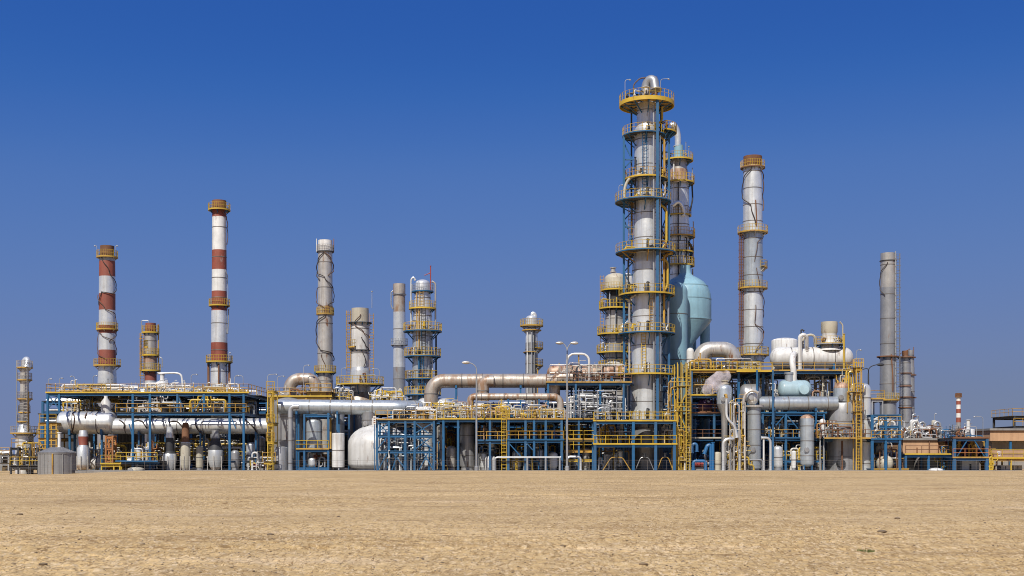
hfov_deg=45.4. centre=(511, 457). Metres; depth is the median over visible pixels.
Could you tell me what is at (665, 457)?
pipe support
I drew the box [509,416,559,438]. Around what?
pipe manifold
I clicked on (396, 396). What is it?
pipe manifold
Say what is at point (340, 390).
pipe manifold
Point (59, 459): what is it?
storage tank
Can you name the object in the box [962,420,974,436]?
white roof tank
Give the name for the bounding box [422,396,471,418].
pipe manifold
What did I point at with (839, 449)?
grey column
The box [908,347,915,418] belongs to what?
twin tower
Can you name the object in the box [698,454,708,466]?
heat exchanger
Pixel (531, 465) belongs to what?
pipe manifold
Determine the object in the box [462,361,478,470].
street lamp
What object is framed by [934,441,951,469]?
pipe manifold
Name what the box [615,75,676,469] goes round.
tower
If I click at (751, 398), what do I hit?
ball vessel
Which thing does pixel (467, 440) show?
upright vessel
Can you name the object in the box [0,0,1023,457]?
sky
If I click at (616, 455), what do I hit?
pipe support
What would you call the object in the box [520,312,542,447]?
slim tower
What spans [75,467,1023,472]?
plant pad
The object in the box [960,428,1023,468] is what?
shed
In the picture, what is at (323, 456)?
pipe manifold
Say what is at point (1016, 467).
cabinet
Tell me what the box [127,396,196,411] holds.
pipe manifold
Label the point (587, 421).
rail rack
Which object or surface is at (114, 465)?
pump platform
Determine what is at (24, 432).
slender tower
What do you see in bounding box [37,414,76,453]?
access scaffold
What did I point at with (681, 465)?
pipe manifold
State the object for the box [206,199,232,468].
chimney stack
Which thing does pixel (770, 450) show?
hoop pipe
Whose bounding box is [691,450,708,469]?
pump
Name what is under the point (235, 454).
upright drum
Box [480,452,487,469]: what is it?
upright drum
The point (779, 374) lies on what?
drum deck
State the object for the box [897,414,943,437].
pipe manifold
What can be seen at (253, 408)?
pipe manifold
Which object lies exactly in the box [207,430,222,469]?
drop leg
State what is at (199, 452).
upright drum
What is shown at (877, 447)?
drum
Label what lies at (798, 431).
pipe manifold
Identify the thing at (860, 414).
caged ladder
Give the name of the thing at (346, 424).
pipe rack
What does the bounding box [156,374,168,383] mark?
knockout drum
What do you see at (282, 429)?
pipe
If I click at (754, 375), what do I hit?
top platform
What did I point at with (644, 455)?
pipe support
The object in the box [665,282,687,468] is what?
reactor vessel
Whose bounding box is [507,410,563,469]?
grid structure
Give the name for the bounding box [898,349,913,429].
twin tower
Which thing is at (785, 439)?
structure
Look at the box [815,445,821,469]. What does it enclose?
upright drum
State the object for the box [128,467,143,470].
tank
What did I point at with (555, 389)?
branch pipe
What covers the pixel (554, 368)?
rusty drum
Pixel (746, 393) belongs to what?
curl pipe
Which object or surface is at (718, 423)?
pipe rack
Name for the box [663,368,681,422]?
pipe manifold
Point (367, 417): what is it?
neck vessel
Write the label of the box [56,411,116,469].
process drum
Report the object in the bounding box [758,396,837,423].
header pipe
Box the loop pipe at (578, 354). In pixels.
[565,353,590,391]
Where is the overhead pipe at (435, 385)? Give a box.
[424,373,553,407]
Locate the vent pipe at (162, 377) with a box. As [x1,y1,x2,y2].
[158,372,182,384]
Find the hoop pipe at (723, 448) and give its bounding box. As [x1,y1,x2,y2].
[722,437,733,469]
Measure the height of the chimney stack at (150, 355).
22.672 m
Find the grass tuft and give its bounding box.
[857,548,874,552]
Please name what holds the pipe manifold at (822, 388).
on the structure at (785, 439)
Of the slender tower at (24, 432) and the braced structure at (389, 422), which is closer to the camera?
the braced structure at (389, 422)
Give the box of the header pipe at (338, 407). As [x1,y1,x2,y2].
[278,399,428,469]
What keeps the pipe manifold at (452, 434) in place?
on the plant pad
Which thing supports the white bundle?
on the plant pad
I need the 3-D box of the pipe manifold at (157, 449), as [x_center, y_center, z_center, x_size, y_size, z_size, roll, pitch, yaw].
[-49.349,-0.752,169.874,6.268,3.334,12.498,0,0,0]
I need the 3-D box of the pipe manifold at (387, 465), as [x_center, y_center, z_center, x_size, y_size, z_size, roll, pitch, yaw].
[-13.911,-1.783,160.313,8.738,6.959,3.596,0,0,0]
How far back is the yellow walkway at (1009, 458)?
161.78 m
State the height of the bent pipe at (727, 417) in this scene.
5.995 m
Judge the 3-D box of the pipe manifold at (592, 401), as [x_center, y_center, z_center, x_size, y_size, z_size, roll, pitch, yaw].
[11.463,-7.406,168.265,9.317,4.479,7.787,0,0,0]
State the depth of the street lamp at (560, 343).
156.90 m
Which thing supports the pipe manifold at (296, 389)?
on the drum platform at (320, 395)
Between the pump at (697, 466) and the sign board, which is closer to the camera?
the sign board
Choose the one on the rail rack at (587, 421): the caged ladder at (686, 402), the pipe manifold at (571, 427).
the pipe manifold at (571, 427)
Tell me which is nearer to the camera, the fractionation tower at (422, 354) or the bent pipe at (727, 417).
the bent pipe at (727, 417)
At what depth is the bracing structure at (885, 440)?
162.84 m
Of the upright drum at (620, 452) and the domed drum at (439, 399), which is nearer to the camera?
the upright drum at (620, 452)
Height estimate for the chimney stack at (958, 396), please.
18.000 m
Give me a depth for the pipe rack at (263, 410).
192.40 m
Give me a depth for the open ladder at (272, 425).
161.68 m
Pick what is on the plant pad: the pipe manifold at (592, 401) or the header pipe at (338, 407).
the header pipe at (338, 407)
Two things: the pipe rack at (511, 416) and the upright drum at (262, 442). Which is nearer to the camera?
the upright drum at (262, 442)
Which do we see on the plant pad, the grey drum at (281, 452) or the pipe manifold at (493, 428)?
the grey drum at (281, 452)
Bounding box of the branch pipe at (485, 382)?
[477,375,493,400]
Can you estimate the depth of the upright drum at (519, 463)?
162.59 m
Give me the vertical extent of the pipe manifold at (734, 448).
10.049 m
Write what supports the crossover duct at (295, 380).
on the drum platform at (320, 395)
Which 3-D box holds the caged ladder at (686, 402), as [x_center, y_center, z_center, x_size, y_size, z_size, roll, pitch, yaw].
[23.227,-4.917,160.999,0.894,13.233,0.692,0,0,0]
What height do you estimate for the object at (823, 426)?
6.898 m
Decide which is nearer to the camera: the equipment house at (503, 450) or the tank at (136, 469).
the tank at (136, 469)
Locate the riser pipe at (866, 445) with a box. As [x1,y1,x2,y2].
[857,383,870,469]
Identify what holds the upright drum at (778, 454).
on the plant pad
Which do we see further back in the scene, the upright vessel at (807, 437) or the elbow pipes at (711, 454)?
the upright vessel at (807, 437)
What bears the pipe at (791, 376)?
attached to the drum deck at (779, 374)
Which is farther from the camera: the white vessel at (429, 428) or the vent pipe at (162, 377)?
the vent pipe at (162, 377)
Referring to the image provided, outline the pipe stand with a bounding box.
[105,436,116,469]
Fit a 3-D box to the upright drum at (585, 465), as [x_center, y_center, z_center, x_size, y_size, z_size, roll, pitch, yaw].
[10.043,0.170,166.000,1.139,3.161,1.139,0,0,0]
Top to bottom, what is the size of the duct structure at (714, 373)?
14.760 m
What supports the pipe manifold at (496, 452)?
on the plant pad
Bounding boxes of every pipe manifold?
[0,448,13,466]
[12,441,43,469]
[55,379,143,398]
[61,397,122,415]
[76,440,137,469]
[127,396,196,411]
[127,440,179,459]
[137,380,192,397]
[174,434,245,459]
[179,390,260,413]
[190,378,257,397]
[241,449,270,469]
[278,385,311,394]
[300,445,335,469]
[332,384,354,399]
[368,387,405,399]
[372,417,438,469]
[388,402,437,419]
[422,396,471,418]
[437,422,460,469]
[469,399,523,417]
[473,444,505,469]
[478,422,505,438]
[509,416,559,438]
[509,438,559,469]
[514,401,565,418]
[549,360,629,380]
[559,437,591,469]
[563,423,591,437]
[564,388,628,419]
[590,447,629,469]
[593,424,631,442]
[658,424,679,442]
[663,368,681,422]
[669,426,696,469]
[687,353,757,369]
[693,373,716,393]
[705,375,749,414]
[719,441,762,469]
[724,394,745,469]
[755,374,780,411]
[760,441,822,469]
[764,416,796,436]
[794,416,818,436]
[797,374,832,414]
[816,417,864,437]
[830,365,859,412]
[859,417,901,437]
[859,443,904,467]
[892,423,943,437]
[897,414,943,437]
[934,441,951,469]
[940,424,982,437]
[944,436,984,456]
[979,446,997,469]
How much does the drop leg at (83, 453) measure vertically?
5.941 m
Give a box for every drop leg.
[76,430,89,469]
[162,427,176,469]
[180,422,190,469]
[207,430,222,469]
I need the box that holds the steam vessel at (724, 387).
[717,380,731,469]
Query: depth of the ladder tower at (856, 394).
162.54 m
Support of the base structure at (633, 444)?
on the plant pad
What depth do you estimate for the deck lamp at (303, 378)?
168.99 m
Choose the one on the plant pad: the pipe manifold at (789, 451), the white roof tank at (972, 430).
the pipe manifold at (789, 451)
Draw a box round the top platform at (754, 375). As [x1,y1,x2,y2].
[725,363,773,469]
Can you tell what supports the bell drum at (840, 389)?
on the grey column
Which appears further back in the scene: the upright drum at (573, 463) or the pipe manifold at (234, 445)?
the pipe manifold at (234, 445)
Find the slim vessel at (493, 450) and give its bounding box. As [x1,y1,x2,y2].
[488,433,495,455]
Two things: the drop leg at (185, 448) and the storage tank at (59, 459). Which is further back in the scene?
the drop leg at (185, 448)
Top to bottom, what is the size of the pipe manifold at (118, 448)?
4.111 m
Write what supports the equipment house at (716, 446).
on the plant pad
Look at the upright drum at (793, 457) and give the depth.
164.12 m
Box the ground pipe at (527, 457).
[494,456,560,469]
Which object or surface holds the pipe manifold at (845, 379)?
on the grey column
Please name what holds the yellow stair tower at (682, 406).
on the plant pad
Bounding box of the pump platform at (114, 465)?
[100,455,130,469]
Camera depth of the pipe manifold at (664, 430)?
163.86 m
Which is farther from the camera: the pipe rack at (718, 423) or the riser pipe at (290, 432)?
the pipe rack at (718, 423)
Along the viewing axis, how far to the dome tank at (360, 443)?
163.32 m
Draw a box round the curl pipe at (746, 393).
[742,389,758,428]
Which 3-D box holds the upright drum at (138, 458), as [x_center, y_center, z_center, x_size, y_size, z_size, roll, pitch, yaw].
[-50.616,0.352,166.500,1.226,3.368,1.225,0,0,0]
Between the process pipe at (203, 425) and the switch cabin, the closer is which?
the switch cabin
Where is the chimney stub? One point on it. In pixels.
(830, 339)
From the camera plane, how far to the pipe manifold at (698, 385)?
168.46 m
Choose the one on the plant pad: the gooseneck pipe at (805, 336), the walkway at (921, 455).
the walkway at (921, 455)
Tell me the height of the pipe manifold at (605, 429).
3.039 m
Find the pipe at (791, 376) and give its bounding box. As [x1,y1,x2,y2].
[784,350,797,381]
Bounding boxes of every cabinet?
[997,465,1009,469]
[1012,465,1021,469]
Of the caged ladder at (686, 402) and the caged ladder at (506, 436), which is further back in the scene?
the caged ladder at (686, 402)
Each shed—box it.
[887,438,951,469]
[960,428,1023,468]
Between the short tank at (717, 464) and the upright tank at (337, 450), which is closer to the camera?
the short tank at (717, 464)
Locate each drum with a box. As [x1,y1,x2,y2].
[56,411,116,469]
[135,449,143,466]
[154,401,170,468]
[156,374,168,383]
[196,446,203,469]
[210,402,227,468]
[231,450,239,469]
[246,442,254,468]
[254,436,264,459]
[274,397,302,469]
[274,446,287,469]
[418,398,450,417]
[446,446,455,469]
[460,402,507,417]
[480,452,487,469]
[512,404,556,416]
[512,450,521,469]
[535,448,543,469]
[547,365,630,380]
[548,452,557,469]
[571,453,577,469]
[582,447,589,469]
[603,452,611,469]
[616,449,622,469]
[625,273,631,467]
[686,348,693,446]
[740,384,761,412]
[770,347,853,369]
[774,446,782,469]
[791,451,795,469]
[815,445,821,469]
[833,382,847,400]
[874,442,883,467]
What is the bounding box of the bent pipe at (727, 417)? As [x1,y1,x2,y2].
[724,394,738,437]
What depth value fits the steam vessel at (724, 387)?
163.07 m
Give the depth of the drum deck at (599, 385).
165.87 m
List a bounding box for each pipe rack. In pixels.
[41,398,144,446]
[174,402,268,467]
[266,411,440,466]
[440,402,603,466]
[696,399,859,452]
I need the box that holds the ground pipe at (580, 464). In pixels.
[568,456,581,469]
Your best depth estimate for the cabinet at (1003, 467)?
163.50 m
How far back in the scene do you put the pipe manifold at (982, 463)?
162.11 m
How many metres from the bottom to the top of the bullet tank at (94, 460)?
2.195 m
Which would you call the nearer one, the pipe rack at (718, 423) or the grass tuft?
the grass tuft
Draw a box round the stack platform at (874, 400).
[871,390,884,467]
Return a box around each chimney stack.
[93,245,120,469]
[139,320,162,468]
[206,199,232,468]
[314,239,335,463]
[391,283,407,429]
[737,154,768,468]
[877,251,900,437]
[955,393,961,428]
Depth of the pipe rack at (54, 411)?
191.98 m
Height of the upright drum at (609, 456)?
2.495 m
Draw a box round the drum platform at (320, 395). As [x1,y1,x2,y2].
[268,383,338,469]
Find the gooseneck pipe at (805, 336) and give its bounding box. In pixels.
[797,329,816,369]
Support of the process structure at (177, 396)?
on the plant pad
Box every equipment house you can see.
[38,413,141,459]
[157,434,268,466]
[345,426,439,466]
[453,424,601,466]
[696,415,859,466]
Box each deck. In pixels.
[435,410,505,469]
[545,373,631,469]
[744,362,855,421]
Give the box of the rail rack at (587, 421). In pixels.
[563,410,594,469]
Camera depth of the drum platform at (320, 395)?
168.10 m
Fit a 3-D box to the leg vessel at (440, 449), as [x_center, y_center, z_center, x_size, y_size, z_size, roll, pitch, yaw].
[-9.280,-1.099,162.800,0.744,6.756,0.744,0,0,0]
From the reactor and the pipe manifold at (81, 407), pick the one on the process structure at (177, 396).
the pipe manifold at (81, 407)
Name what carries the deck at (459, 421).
on the plant pad
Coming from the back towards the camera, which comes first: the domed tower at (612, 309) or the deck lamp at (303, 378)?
the domed tower at (612, 309)
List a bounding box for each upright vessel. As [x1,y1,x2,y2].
[460,422,474,469]
[746,405,763,469]
[800,414,813,469]
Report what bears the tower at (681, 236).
on the plant pad
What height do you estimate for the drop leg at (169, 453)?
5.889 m
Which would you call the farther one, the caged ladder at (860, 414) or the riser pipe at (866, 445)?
the riser pipe at (866, 445)
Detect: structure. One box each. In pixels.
[0,447,14,470]
[10,438,38,473]
[45,384,275,469]
[295,413,333,469]
[375,410,436,469]
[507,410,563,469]
[586,412,676,469]
[683,361,760,466]
[746,412,874,469]
[859,414,908,469]
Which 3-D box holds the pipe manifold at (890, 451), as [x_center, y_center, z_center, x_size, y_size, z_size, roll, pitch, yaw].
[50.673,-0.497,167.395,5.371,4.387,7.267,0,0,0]
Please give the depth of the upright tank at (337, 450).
163.77 m
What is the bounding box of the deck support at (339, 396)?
[333,393,392,469]
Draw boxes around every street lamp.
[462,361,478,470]
[556,341,577,470]
[854,363,883,384]
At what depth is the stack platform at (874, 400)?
165.92 m
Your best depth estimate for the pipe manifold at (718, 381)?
172.94 m
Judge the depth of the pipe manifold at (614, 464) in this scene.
165.36 m
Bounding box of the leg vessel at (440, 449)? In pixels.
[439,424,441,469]
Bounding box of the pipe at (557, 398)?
[467,393,563,409]
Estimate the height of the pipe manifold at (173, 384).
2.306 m
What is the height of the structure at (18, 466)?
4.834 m
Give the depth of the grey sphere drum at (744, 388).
165.38 m
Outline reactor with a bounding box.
[662,265,711,468]
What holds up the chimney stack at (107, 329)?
on the ground
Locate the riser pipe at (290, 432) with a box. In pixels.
[288,404,298,469]
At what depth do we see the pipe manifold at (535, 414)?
163.14 m
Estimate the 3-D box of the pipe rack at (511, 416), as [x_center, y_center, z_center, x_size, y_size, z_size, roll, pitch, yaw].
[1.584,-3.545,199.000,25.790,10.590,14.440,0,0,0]
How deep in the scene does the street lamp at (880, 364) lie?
167.90 m
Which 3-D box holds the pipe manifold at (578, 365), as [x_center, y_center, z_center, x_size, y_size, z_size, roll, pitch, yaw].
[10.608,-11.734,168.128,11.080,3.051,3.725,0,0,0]
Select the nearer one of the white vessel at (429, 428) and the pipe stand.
the pipe stand
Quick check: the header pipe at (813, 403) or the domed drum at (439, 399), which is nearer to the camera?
the header pipe at (813, 403)
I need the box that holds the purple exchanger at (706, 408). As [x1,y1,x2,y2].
[698,398,711,411]
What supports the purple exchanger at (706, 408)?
on the duct structure at (714, 373)
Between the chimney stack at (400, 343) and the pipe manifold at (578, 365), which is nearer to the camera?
the pipe manifold at (578, 365)
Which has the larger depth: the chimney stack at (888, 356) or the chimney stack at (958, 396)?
the chimney stack at (958, 396)
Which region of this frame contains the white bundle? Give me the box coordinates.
[876,456,892,467]
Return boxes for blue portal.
[937,437,989,469]
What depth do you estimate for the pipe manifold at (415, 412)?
160.13 m
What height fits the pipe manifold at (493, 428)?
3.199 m
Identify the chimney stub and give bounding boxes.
[813,321,844,369]
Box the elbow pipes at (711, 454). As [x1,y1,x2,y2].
[691,442,714,469]
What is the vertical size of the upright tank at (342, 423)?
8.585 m
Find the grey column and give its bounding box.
[826,401,857,469]
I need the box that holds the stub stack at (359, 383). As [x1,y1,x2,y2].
[336,291,383,468]
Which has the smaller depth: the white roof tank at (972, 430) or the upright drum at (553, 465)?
the upright drum at (553, 465)
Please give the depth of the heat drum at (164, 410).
172.24 m
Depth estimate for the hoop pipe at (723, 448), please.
160.35 m
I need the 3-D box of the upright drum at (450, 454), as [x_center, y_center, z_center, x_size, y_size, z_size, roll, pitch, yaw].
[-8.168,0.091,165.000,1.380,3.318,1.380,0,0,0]
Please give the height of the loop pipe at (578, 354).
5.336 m
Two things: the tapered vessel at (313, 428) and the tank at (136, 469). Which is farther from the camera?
the tapered vessel at (313, 428)
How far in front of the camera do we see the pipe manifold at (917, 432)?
169.16 m
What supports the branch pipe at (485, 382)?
attached to the overhead pipe at (435, 385)
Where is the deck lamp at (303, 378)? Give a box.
[303,364,309,394]
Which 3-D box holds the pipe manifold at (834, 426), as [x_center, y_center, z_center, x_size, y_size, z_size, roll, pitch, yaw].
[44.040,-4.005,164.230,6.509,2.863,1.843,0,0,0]
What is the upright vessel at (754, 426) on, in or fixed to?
on the plant pad
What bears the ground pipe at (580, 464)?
on the plant pad
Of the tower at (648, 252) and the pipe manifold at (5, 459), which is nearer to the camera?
the tower at (648, 252)
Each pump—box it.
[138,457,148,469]
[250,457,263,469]
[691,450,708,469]
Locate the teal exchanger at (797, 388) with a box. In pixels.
[777,380,811,411]
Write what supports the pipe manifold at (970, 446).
on the blue portal
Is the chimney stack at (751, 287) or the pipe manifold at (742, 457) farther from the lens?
the chimney stack at (751, 287)
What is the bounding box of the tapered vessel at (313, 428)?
[306,418,321,461]
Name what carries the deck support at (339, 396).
on the plant pad
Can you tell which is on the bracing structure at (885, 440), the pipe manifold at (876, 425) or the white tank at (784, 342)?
the pipe manifold at (876, 425)
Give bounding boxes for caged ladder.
[501,406,506,469]
[685,370,691,469]
[857,362,860,469]
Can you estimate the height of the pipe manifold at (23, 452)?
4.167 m
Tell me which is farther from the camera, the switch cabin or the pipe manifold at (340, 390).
the pipe manifold at (340, 390)
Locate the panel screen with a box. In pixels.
[992,450,1023,456]
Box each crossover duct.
[283,373,321,394]
[692,342,740,368]
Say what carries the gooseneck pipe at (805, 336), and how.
attached to the white drum at (812, 354)
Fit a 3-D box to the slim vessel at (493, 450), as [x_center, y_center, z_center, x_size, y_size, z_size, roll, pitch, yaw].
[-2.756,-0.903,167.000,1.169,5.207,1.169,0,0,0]
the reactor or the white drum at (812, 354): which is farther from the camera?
the reactor
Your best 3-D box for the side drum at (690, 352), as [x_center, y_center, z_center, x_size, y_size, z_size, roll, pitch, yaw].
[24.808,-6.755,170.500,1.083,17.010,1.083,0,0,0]
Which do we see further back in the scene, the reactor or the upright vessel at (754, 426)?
the reactor
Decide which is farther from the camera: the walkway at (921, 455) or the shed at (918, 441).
the shed at (918, 441)
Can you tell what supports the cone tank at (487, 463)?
on the plant pad
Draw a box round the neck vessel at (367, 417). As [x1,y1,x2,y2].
[362,412,374,426]
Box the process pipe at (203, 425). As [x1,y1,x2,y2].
[112,418,269,469]
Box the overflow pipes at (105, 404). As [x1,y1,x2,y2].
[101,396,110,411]
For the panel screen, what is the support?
on the yellow walkway at (1009, 458)
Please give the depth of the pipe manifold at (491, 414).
163.10 m
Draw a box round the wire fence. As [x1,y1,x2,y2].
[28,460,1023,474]
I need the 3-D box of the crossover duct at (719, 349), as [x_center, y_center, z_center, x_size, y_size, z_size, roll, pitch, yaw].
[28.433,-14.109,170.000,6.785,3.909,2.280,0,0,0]
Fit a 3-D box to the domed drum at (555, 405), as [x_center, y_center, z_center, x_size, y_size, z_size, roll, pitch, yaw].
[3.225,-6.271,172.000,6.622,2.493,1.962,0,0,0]
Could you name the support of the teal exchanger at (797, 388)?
on the structure at (785, 439)
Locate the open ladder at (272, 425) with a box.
[269,383,272,469]
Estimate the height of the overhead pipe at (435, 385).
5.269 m
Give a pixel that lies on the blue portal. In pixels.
(966, 439)
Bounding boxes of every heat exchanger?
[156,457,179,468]
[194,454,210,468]
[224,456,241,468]
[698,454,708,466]
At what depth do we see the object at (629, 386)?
186.27 m
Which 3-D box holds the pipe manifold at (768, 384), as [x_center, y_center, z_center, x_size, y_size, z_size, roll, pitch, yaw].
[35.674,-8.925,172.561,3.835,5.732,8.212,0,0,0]
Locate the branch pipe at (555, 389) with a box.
[549,371,572,400]
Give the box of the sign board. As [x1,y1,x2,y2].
[373,416,375,469]
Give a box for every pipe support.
[603,453,629,469]
[635,453,653,469]
[657,453,672,469]
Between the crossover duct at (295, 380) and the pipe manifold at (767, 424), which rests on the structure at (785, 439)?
the pipe manifold at (767, 424)
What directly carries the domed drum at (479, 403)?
on the deck at (459, 421)
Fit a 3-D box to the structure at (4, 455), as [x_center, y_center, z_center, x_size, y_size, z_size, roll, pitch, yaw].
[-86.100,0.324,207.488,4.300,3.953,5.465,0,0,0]
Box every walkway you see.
[901,445,951,469]
[991,449,1023,469]
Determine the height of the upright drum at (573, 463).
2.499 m
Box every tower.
[10,357,37,473]
[262,381,277,469]
[403,266,441,468]
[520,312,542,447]
[597,267,631,453]
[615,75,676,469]
[662,122,694,279]
[674,362,690,469]
[850,358,863,469]
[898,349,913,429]
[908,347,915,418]
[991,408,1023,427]
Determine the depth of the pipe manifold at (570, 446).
167.53 m
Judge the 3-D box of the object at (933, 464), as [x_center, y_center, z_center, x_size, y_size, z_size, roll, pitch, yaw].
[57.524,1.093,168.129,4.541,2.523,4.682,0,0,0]
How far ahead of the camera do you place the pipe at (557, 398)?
165.62 m
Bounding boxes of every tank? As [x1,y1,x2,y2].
[37,432,75,474]
[90,455,104,469]
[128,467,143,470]
[308,457,316,466]
[331,433,344,469]
[332,414,344,469]
[348,418,403,469]
[485,456,494,469]
[714,452,720,469]
[771,338,797,369]
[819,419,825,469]
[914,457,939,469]
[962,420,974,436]
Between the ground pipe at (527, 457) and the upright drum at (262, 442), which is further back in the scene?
the upright drum at (262, 442)
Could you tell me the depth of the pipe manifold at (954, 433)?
164.13 m
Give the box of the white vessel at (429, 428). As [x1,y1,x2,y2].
[418,424,432,469]
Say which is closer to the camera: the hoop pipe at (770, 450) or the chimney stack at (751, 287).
the hoop pipe at (770, 450)
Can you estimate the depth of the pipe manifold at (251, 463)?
164.52 m
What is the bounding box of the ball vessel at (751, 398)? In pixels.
[746,392,757,404]
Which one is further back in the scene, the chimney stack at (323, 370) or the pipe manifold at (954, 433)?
the chimney stack at (323, 370)
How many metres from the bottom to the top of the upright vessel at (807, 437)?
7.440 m
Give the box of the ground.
[0,468,1023,575]
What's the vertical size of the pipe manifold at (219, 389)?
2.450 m
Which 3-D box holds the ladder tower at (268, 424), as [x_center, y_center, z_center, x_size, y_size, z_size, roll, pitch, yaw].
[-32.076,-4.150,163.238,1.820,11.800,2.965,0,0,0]
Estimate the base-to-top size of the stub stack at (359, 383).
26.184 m
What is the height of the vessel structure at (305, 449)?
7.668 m
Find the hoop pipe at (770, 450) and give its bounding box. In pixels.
[761,436,771,469]
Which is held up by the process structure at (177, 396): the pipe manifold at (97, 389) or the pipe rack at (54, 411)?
the pipe manifold at (97, 389)
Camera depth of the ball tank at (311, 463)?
164.04 m
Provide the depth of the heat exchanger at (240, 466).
175.23 m
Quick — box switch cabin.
[956,461,978,469]

